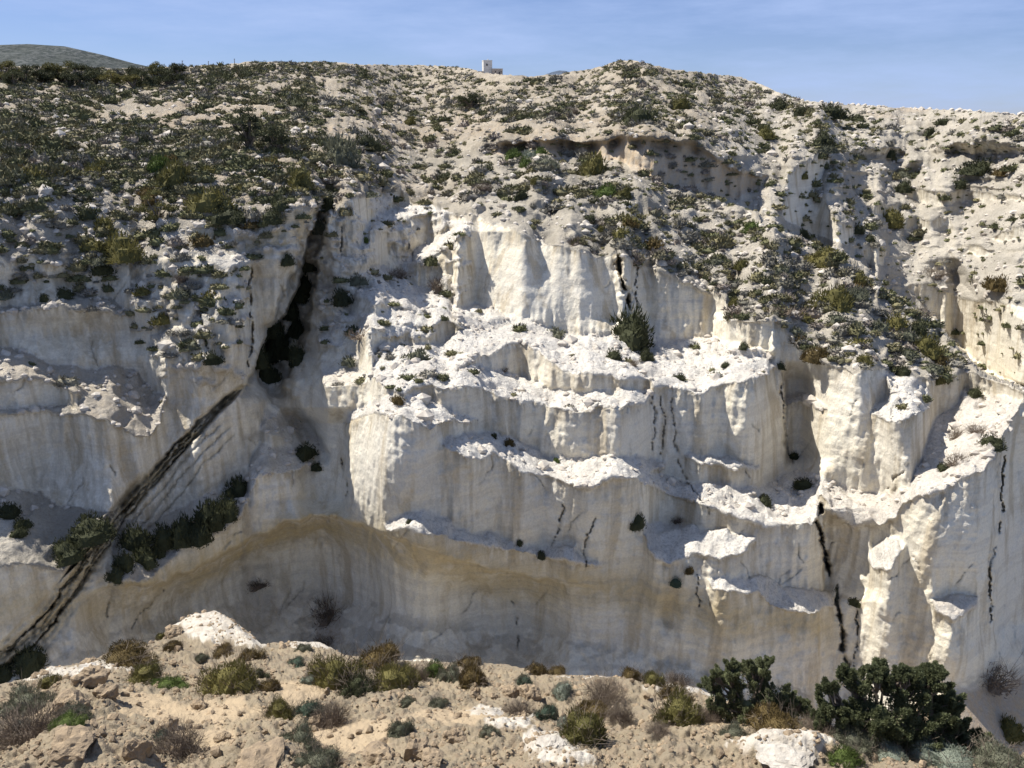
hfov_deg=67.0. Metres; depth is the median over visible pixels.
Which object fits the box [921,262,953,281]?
shrub
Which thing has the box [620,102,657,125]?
shrub
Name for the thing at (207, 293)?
shrub
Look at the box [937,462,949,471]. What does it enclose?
shrub
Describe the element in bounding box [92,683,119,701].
boulder
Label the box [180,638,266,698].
shrub
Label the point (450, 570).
hillside
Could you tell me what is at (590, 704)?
shrub
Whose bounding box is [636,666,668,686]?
shrub
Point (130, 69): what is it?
tree
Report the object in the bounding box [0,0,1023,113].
sky
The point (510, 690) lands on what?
boulder
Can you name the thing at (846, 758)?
shrub
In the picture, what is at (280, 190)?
shrub
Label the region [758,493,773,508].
shrub
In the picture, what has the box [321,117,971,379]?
scrub
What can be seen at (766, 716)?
shrub
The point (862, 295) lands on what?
shrub
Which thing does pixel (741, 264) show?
shrub
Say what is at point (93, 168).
shrub
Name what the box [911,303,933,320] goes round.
shrub
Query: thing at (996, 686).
shrub
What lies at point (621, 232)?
shrub
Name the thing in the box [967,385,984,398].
shrub
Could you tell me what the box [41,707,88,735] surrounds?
shrub
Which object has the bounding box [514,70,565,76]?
mountain
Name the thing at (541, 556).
shrub
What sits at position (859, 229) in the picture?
shrub
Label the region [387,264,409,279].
shrub
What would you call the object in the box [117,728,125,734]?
stone
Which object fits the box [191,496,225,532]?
shrub
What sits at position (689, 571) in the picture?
shrub
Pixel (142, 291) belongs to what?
shrub
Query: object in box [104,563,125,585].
shrub
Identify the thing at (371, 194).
shrub
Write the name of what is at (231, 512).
shrub
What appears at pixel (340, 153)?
shrub
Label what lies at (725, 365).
shrub
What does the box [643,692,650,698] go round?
stone
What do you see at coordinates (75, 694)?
boulder
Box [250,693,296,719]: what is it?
shrub
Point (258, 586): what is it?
shrub
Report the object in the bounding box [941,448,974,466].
shrub
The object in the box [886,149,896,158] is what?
shrub
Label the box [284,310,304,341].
shrub
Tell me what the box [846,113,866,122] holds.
shrub
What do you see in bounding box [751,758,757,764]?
stone
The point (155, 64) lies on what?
tree
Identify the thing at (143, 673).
shrub
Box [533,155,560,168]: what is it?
shrub
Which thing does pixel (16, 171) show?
shrub
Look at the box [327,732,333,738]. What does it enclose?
stone
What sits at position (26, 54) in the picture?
hill
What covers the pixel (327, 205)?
shrub
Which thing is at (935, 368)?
shrub
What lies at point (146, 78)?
tree
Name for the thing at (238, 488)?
shrub
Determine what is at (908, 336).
shrub
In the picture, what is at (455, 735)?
boulder
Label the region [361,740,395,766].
boulder
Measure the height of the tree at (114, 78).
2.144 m
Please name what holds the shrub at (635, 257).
on the hillside
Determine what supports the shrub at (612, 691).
on the slope
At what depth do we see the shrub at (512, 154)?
68.42 m
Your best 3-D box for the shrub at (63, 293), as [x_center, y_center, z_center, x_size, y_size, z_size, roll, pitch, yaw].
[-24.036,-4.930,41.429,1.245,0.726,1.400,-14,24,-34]
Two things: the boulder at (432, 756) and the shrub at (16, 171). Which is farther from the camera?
the shrub at (16, 171)
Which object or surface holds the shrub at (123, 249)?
on the hillside
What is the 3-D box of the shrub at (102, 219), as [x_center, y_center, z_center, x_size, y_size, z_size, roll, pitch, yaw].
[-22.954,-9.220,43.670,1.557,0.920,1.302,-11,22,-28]
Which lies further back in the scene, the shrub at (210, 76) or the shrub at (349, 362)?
the shrub at (210, 76)
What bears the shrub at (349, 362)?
on the hillside
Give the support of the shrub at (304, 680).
on the slope
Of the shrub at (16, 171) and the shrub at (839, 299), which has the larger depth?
the shrub at (839, 299)
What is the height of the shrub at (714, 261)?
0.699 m
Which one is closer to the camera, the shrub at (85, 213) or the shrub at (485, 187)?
the shrub at (85, 213)
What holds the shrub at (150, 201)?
on the hillside
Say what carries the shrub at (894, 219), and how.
on the hillside
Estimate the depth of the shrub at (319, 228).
48.63 m
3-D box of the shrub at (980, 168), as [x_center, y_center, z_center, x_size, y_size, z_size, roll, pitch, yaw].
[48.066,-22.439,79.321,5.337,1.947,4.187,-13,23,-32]
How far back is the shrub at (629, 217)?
53.76 m
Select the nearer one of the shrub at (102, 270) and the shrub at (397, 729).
the shrub at (397, 729)
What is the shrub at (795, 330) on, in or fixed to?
on the hillside
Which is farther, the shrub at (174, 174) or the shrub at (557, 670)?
the shrub at (174, 174)
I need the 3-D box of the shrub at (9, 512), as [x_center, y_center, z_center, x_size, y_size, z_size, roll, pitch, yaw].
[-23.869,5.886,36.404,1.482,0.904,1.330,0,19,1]
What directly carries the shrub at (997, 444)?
on the hillside
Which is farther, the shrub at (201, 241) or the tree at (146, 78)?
the tree at (146, 78)
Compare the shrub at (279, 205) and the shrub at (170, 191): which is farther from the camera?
the shrub at (170, 191)
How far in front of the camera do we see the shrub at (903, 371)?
43.96 m
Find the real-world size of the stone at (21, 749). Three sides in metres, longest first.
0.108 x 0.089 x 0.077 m
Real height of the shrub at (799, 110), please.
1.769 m
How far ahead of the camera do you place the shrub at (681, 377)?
44.56 m
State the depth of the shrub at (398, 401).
37.55 m
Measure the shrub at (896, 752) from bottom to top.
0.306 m
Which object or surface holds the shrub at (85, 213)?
on the hillside
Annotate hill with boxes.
[0,44,147,68]
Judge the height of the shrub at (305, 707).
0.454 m
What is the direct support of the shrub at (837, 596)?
on the hillside
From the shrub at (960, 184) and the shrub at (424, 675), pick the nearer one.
the shrub at (424, 675)
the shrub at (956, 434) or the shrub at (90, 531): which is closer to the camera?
the shrub at (90, 531)
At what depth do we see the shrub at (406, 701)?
10.63 m
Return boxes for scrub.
[0,59,815,123]
[0,84,329,361]
[28,190,956,409]
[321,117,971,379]
[713,104,1023,379]
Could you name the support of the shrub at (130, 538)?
on the hillside
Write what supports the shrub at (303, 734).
on the slope
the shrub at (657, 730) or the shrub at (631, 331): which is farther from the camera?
the shrub at (631, 331)
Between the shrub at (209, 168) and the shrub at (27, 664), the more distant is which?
the shrub at (209, 168)
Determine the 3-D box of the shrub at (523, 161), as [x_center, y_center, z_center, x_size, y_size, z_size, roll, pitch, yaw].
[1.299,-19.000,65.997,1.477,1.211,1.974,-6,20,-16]
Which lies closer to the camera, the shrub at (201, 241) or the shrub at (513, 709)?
the shrub at (513, 709)
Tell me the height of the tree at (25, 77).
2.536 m
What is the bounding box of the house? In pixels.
[478,59,502,74]
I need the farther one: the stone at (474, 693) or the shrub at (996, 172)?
the shrub at (996, 172)
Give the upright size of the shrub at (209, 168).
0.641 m
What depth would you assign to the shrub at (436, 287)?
51.86 m
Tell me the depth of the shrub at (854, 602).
41.16 m
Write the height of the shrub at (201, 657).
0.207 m
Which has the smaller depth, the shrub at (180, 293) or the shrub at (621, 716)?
the shrub at (621, 716)
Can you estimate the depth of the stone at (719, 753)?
8.19 m
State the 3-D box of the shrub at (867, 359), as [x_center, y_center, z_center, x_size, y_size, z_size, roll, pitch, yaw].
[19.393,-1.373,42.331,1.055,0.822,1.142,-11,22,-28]
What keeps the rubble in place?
on the hillside
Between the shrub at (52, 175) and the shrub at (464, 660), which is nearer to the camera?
the shrub at (464, 660)
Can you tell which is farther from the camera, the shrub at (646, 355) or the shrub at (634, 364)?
the shrub at (646, 355)
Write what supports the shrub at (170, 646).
on the slope
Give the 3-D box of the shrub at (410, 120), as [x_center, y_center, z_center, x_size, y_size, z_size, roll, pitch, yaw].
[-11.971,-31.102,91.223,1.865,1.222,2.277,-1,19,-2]
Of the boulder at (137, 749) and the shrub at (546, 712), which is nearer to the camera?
the boulder at (137, 749)
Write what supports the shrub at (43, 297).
on the hillside
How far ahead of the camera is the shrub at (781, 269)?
51.10 m
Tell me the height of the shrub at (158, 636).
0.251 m
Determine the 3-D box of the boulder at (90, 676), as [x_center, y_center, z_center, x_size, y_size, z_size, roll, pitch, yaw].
[-5.835,4.086,10.727,0.483,0.368,0.393,-10,22,-22]
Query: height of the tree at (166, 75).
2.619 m
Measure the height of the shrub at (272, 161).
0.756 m
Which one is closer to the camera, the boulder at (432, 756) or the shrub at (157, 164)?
the boulder at (432, 756)
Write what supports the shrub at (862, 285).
on the hillside
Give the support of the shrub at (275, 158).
on the hillside
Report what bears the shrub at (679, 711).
on the slope
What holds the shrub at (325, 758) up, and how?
on the slope
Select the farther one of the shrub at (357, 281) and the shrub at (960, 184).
the shrub at (960, 184)
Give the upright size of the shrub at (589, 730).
0.644 m
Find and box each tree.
[0,59,22,79]
[1,69,23,84]
[5,64,35,82]
[27,64,58,82]
[40,61,72,82]
[54,72,83,87]
[63,62,91,83]
[82,69,104,83]
[95,69,124,85]
[120,73,144,87]
[123,65,140,81]
[128,69,154,85]
[133,188,176,222]
[146,61,166,75]
[148,65,186,85]
[168,63,187,78]
[225,104,262,146]
[260,122,294,148]
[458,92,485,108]
[696,654,812,726]
[800,656,992,756]
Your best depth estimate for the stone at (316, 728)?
9.46 m
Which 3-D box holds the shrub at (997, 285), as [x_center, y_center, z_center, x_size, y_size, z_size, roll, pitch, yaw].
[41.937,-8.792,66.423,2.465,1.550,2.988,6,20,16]
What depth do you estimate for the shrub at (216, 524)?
40.46 m
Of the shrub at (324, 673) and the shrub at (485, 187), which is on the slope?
the shrub at (324, 673)
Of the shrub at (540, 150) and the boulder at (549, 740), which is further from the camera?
the shrub at (540, 150)
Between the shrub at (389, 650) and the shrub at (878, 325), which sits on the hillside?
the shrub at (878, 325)
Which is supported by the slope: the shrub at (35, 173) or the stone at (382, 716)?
the stone at (382, 716)
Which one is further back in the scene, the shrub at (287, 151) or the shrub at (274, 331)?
the shrub at (287, 151)
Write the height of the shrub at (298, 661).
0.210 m
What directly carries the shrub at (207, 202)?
on the hillside
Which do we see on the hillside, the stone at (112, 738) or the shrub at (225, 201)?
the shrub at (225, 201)
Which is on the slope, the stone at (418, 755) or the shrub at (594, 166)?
the stone at (418, 755)
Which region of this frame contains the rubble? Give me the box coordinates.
[0,89,1023,515]
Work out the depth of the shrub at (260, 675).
12.33 m
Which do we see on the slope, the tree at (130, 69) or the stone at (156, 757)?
the stone at (156, 757)
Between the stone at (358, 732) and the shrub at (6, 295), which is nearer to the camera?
the stone at (358, 732)
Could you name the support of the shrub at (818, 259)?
on the hillside
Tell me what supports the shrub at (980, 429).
on the hillside
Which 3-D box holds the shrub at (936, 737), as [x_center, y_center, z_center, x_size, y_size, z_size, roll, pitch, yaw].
[4.429,3.908,8.597,1.204,0.603,0.947,2,19,5]
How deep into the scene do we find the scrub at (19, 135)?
48.57 m
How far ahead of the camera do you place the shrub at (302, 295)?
51.01 m
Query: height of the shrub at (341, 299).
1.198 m
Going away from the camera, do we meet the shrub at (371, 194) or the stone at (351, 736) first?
the stone at (351, 736)
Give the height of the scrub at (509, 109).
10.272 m
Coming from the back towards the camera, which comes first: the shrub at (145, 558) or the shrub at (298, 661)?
the shrub at (145, 558)
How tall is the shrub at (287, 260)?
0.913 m
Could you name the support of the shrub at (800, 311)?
on the hillside
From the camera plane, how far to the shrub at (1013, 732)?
38.46 m
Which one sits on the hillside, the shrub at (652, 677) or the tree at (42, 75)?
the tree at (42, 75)
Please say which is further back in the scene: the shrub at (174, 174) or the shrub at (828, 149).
the shrub at (828, 149)
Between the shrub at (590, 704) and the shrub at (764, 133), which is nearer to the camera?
the shrub at (590, 704)
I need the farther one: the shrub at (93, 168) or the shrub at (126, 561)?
the shrub at (93, 168)
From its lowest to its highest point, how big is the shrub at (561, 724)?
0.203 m
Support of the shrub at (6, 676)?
on the hillside
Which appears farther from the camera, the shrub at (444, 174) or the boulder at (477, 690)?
the shrub at (444, 174)
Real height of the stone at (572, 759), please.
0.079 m
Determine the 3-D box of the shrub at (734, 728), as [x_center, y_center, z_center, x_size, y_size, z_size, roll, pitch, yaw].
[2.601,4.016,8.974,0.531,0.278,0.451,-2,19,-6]
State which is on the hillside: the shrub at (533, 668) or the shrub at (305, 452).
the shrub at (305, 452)
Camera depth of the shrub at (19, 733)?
8.66 m
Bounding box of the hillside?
[0,60,1023,754]
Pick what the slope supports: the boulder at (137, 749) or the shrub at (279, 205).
the boulder at (137, 749)
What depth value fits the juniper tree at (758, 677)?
9.64 m
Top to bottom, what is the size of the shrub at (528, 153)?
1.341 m
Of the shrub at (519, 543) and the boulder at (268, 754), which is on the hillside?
the shrub at (519, 543)
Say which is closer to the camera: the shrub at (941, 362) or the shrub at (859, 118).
the shrub at (941, 362)
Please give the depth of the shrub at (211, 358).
39.67 m
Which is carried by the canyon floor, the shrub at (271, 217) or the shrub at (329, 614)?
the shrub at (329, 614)
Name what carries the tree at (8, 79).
on the hillside
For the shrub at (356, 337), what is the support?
on the hillside
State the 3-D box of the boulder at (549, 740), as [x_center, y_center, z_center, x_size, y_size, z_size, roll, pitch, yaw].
[0.418,3.968,8.507,0.354,0.102,0.241,-4,20,8]
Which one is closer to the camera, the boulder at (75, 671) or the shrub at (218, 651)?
the boulder at (75, 671)
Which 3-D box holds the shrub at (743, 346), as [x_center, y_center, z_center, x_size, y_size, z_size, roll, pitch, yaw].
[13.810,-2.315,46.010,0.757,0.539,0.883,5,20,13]
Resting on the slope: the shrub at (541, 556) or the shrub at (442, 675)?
the shrub at (442, 675)
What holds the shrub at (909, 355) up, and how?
on the hillside
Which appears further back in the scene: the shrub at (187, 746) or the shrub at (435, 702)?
the shrub at (435, 702)
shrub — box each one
[0,286,15,300]
[0,499,23,519]
[0,662,15,683]
[0,672,57,718]
[0,689,74,751]
[8,167,25,181]
[8,526,30,538]
[10,642,50,679]
[12,517,34,529]
[19,165,45,177]
[32,671,63,689]
[37,293,50,302]
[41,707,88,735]
[42,695,94,721]
[48,169,61,178]
[49,536,89,568]
[54,167,70,177]
[55,285,75,299]
[64,510,117,551]
[73,203,99,220]
[77,235,108,251]
[83,160,101,168]
[84,164,102,172]
[87,627,175,668]
[88,255,108,266]
[88,264,116,276]
[93,214,116,227]
[93,222,115,230]
[94,159,107,167]
[101,227,145,264]
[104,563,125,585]
[111,549,135,574]
[115,520,155,552]
[119,651,166,685]
[130,285,151,296]
[132,541,159,570]
[135,185,153,195]
[137,707,211,764]
[140,190,163,204]
[146,153,170,173]
[146,670,190,689]
[146,724,177,741]
[147,312,169,325]
[150,521,173,551]
[152,544,165,559]
[153,158,191,187]
[154,631,164,640]
[156,154,177,160]
[158,637,185,651]
[163,186,176,195]
[166,285,191,299]
[168,510,194,551]
[171,273,190,283]
[178,157,192,165]
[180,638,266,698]
[181,186,232,212]
[183,232,215,247]
[183,338,206,351]
[185,516,214,549]
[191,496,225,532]
[195,650,210,663]
[197,165,214,173]
[197,287,215,300]
[202,348,225,365]
[203,70,235,81]
[205,204,249,224]
[206,501,225,532]
[208,634,239,658]
[213,489,239,523]
[217,196,233,208]
[221,201,240,210]
[223,472,246,497]
[238,67,256,78]
[238,221,261,228]
[238,637,267,661]
[247,577,272,591]
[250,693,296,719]
[254,671,281,692]
[255,344,270,369]
[255,662,271,678]
[259,207,285,224]
[259,361,282,383]
[262,155,281,161]
[263,158,280,167]
[264,323,292,364]
[265,320,283,340]
[267,196,291,211]
[274,183,289,195]
[278,252,295,266]
[278,712,326,752]
[280,147,293,154]
[282,300,299,321]
[283,183,309,192]
[283,654,307,667]
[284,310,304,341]
[285,165,317,190]
[286,93,310,107]
[287,692,327,720]
[288,338,305,367]
[290,736,350,767]
[292,643,312,652]
[293,272,311,304]
[294,440,319,462]
[298,674,315,684]
[302,260,316,272]
[303,591,347,631]
[303,643,371,689]
[308,692,359,729]
[310,460,323,471]
[311,216,326,234]
[312,630,334,647]
[319,191,334,212]
[320,129,362,168]
[330,287,353,307]
[331,658,386,699]
[338,353,356,367]
[339,625,408,671]
[344,323,358,335]
[344,328,364,341]
[349,272,368,286]
[352,129,384,151]
[359,639,422,693]
[366,189,380,197]
[385,714,414,737]
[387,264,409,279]
[389,394,405,405]
[396,692,416,708]
[400,347,429,360]
[404,115,416,124]
[409,661,431,680]
[420,654,447,678]
[424,273,451,294]
[428,691,449,708]
[435,659,461,683]
[436,170,451,180]
[449,657,494,689]
[454,649,482,666]
[470,181,495,193]
[478,721,501,739]
[498,693,535,716]
[502,147,521,159]
[504,437,515,446]
[511,188,528,200]
[513,672,536,685]
[516,539,522,546]
[518,155,533,167]
[522,148,535,157]
[524,654,549,675]
[529,177,535,184]
[532,700,558,720]
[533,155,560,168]
[534,146,548,153]
[536,550,546,560]
[539,693,619,750]
[546,326,565,338]
[548,664,566,674]
[548,675,573,700]
[556,714,566,727]
[565,105,579,114]
[565,234,588,246]
[567,684,621,717]
[576,150,609,175]
[577,666,630,707]
[581,216,601,224]
[583,214,595,223]
[592,181,615,197]
[596,224,604,232]
[604,695,638,727]
[605,347,622,360]
[609,302,655,354]
[611,224,633,237]
[615,185,632,198]
[617,662,642,680]
[618,212,642,224]
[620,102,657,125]
[620,216,639,227]
[628,359,639,366]
[629,250,646,264]
[629,512,645,532]
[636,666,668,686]
[639,347,654,361]
[642,716,672,741]
[644,234,664,248]
[644,240,660,250]
[648,675,714,726]
[655,672,694,701]
[664,666,693,686]
[668,577,681,588]
[671,94,691,109]
[672,372,685,381]
[672,515,682,524]
[684,567,693,575]
[698,705,723,723]
[707,255,722,265]
[715,712,755,739]
[720,305,745,321]
[720,361,729,367]
[728,296,739,306]
[732,257,748,271]
[738,341,749,350]
[741,218,758,233]
[745,686,805,732]
[756,125,776,138]
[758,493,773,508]
[766,302,794,317]
[769,97,794,111]
[772,264,791,275]
[777,361,786,370]
[788,332,806,343]
[788,451,798,459]
[789,326,806,337]
[791,476,814,490]
[792,103,806,116]
[794,306,809,316]
[797,705,837,734]
[799,229,811,239]
[799,345,829,364]
[800,312,814,322]
[801,172,807,179]
[803,245,849,268]
[807,282,854,312]
[810,130,836,145]
[813,144,838,153]
[819,101,854,119]
[819,733,867,767]
[824,312,856,323]
[826,719,882,758]
[832,588,838,601]
[845,284,873,305]
[845,334,872,348]
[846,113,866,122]
[848,597,860,607]
[850,269,868,284]
[850,321,867,335]
[854,223,865,234]
[855,280,872,289]
[856,352,874,366]
[865,233,876,242]
[869,318,890,332]
[873,737,915,762]
[883,206,906,228]
[884,312,912,330]
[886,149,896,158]
[889,714,979,760]
[892,177,912,193]
[894,365,911,376]
[895,168,915,179]
[896,347,919,361]
[897,327,922,341]
[906,728,995,767]
[909,319,930,337]
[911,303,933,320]
[914,332,945,360]
[920,362,944,375]
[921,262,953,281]
[922,126,936,136]
[934,117,954,124]
[934,353,949,367]
[935,374,945,385]
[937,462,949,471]
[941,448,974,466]
[946,425,971,439]
[951,177,968,189]
[953,156,994,175]
[960,729,1023,767]
[963,418,985,434]
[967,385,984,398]
[976,432,1006,452]
[980,651,1023,698]
[981,273,1008,292]
[990,166,1009,176]
[1000,712,1023,745]
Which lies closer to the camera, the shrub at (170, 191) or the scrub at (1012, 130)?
the shrub at (170, 191)
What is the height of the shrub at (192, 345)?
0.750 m
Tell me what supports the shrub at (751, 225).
on the hillside
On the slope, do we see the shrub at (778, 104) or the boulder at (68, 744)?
the boulder at (68, 744)
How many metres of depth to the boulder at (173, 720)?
9.40 m
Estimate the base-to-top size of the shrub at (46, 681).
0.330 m
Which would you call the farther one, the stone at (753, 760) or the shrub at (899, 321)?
the shrub at (899, 321)
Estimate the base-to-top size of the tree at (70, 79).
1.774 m
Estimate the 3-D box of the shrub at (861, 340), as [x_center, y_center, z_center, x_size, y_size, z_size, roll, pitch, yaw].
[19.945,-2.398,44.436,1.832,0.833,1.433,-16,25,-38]
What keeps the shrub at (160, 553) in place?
on the hillside
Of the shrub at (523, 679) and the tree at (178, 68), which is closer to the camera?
the shrub at (523, 679)
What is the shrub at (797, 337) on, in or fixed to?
on the hillside
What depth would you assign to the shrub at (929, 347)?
46.48 m
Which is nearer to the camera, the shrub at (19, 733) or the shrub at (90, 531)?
the shrub at (19, 733)
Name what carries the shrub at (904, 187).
on the hillside
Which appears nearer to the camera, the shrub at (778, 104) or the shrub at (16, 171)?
the shrub at (16, 171)
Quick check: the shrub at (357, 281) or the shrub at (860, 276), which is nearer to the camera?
the shrub at (357, 281)
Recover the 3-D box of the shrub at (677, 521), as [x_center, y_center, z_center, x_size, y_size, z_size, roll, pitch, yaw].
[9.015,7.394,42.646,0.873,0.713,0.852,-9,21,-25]
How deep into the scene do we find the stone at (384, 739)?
8.82 m
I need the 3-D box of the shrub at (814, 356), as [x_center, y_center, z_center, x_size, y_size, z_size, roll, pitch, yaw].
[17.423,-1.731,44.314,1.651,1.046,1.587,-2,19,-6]
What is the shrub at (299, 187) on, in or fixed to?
on the hillside
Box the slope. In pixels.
[0,610,1023,767]
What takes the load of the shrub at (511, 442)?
on the hillside
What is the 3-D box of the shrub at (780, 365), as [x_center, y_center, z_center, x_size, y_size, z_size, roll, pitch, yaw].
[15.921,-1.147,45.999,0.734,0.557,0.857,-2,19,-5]
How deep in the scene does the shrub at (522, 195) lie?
57.61 m
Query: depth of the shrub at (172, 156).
50.30 m
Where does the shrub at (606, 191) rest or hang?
on the hillside
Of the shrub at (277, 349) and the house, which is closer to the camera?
the shrub at (277, 349)
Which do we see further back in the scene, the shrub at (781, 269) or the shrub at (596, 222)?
the shrub at (596, 222)
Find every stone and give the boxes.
[18,746,27,753]
[62,675,70,679]
[98,728,107,737]
[109,735,116,741]
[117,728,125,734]
[120,691,129,696]
[150,754,160,760]
[192,724,202,729]
[210,746,221,757]
[309,725,318,731]
[324,687,330,694]
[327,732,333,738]
[339,758,348,764]
[347,733,354,738]
[355,729,362,734]
[365,725,373,733]
[377,713,386,719]
[379,737,387,742]
[416,752,422,759]
[453,712,461,717]
[470,691,477,697]
[569,756,576,762]
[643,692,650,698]
[692,759,699,764]
[715,747,724,758]
[724,733,730,737]
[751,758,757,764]
[826,745,834,752]
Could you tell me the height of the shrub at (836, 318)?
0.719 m
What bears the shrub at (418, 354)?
on the hillside
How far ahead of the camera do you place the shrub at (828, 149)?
76.39 m
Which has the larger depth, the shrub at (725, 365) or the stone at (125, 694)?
the shrub at (725, 365)
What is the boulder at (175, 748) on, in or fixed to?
on the slope
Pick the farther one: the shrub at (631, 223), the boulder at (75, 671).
the shrub at (631, 223)
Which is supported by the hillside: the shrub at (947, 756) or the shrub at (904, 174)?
the shrub at (904, 174)
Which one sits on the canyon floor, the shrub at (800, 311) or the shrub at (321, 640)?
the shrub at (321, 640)
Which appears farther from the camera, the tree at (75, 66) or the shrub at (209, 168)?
the tree at (75, 66)
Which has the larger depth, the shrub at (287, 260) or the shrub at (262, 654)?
the shrub at (287, 260)
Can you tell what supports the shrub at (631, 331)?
on the hillside
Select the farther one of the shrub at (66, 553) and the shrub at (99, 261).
the shrub at (99, 261)
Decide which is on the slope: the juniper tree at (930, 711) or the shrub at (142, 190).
the juniper tree at (930, 711)
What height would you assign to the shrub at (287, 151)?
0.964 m
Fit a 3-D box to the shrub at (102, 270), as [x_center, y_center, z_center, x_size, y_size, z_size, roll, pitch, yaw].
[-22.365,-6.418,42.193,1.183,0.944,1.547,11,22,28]
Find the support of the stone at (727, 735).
on the slope
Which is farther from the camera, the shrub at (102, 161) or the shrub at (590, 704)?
the shrub at (102, 161)
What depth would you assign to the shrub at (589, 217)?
54.21 m
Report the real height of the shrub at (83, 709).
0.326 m
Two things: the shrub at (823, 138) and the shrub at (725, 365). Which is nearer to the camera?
the shrub at (725, 365)
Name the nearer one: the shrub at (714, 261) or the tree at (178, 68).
the shrub at (714, 261)
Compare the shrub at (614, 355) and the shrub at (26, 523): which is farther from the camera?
the shrub at (614, 355)
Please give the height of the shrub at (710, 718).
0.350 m
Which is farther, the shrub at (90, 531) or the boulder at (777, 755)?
the shrub at (90, 531)
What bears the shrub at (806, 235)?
on the hillside
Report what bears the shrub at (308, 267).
on the hillside
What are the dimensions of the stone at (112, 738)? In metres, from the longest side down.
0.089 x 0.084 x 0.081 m
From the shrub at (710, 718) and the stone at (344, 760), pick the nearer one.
the stone at (344, 760)
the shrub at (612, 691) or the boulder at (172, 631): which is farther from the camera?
the boulder at (172, 631)
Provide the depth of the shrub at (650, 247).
52.91 m
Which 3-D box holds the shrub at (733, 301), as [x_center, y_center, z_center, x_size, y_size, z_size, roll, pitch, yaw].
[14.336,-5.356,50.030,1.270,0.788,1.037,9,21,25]
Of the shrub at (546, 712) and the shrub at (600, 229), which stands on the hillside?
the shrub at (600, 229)
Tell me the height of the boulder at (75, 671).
0.437 m
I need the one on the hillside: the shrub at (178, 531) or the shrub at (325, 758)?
the shrub at (178, 531)
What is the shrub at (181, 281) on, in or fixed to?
on the hillside
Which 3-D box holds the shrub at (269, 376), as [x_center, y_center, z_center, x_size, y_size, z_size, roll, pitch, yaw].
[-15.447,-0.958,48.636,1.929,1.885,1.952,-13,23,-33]
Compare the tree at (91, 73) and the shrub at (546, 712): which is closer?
the shrub at (546, 712)
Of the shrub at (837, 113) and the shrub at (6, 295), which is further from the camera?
the shrub at (837, 113)
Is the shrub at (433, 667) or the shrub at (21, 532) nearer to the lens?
the shrub at (433, 667)
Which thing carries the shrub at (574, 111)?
on the hillside
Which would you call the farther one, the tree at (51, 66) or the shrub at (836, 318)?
the tree at (51, 66)
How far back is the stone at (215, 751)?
8.34 m
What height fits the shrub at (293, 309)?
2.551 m
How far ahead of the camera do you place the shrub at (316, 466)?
44.71 m
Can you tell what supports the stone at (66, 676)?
on the slope
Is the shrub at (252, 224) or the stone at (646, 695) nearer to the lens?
the stone at (646, 695)
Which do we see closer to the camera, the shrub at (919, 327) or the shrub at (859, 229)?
the shrub at (919, 327)
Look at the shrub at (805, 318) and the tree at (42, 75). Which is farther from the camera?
the tree at (42, 75)
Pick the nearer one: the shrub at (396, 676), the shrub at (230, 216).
the shrub at (396, 676)
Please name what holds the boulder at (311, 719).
on the slope
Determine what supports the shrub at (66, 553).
on the hillside
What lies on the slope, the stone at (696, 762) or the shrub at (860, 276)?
the stone at (696, 762)
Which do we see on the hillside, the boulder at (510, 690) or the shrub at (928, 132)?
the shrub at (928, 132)
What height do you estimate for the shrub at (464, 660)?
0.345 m
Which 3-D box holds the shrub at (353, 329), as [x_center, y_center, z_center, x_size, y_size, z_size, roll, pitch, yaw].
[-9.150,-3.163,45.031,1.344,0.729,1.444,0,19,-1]
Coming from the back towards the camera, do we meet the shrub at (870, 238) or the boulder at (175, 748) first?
the shrub at (870, 238)
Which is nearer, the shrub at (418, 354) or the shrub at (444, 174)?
the shrub at (418, 354)
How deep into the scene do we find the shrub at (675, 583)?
39.64 m
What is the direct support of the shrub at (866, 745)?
on the slope
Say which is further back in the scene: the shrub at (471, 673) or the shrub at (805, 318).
the shrub at (805, 318)
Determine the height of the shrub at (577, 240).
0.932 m
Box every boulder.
[47,724,97,765]
[51,688,90,714]
[70,662,104,676]
[70,664,110,688]
[79,657,97,663]
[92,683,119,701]
[121,737,152,761]
[155,716,178,730]
[164,624,182,638]
[166,743,181,753]
[190,698,208,709]
[213,730,231,742]
[236,736,284,767]
[308,715,321,725]
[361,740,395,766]
[404,736,428,761]
[421,747,443,766]
[442,727,466,743]
[470,687,480,695]
[501,683,519,697]
[519,683,541,700]
[534,734,565,749]
[756,743,815,767]
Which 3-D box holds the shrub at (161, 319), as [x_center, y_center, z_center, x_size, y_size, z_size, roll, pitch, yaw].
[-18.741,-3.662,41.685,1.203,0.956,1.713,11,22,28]
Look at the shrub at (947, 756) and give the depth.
8.16 m
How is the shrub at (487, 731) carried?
on the slope
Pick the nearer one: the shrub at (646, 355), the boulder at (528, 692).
the boulder at (528, 692)
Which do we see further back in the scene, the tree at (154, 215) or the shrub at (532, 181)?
the shrub at (532, 181)
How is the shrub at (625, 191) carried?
on the hillside
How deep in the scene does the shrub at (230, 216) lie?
43.18 m
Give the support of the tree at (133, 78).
on the hillside
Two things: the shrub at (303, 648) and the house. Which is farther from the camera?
the house
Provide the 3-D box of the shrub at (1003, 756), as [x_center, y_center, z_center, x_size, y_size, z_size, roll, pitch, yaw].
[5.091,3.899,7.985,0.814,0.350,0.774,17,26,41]

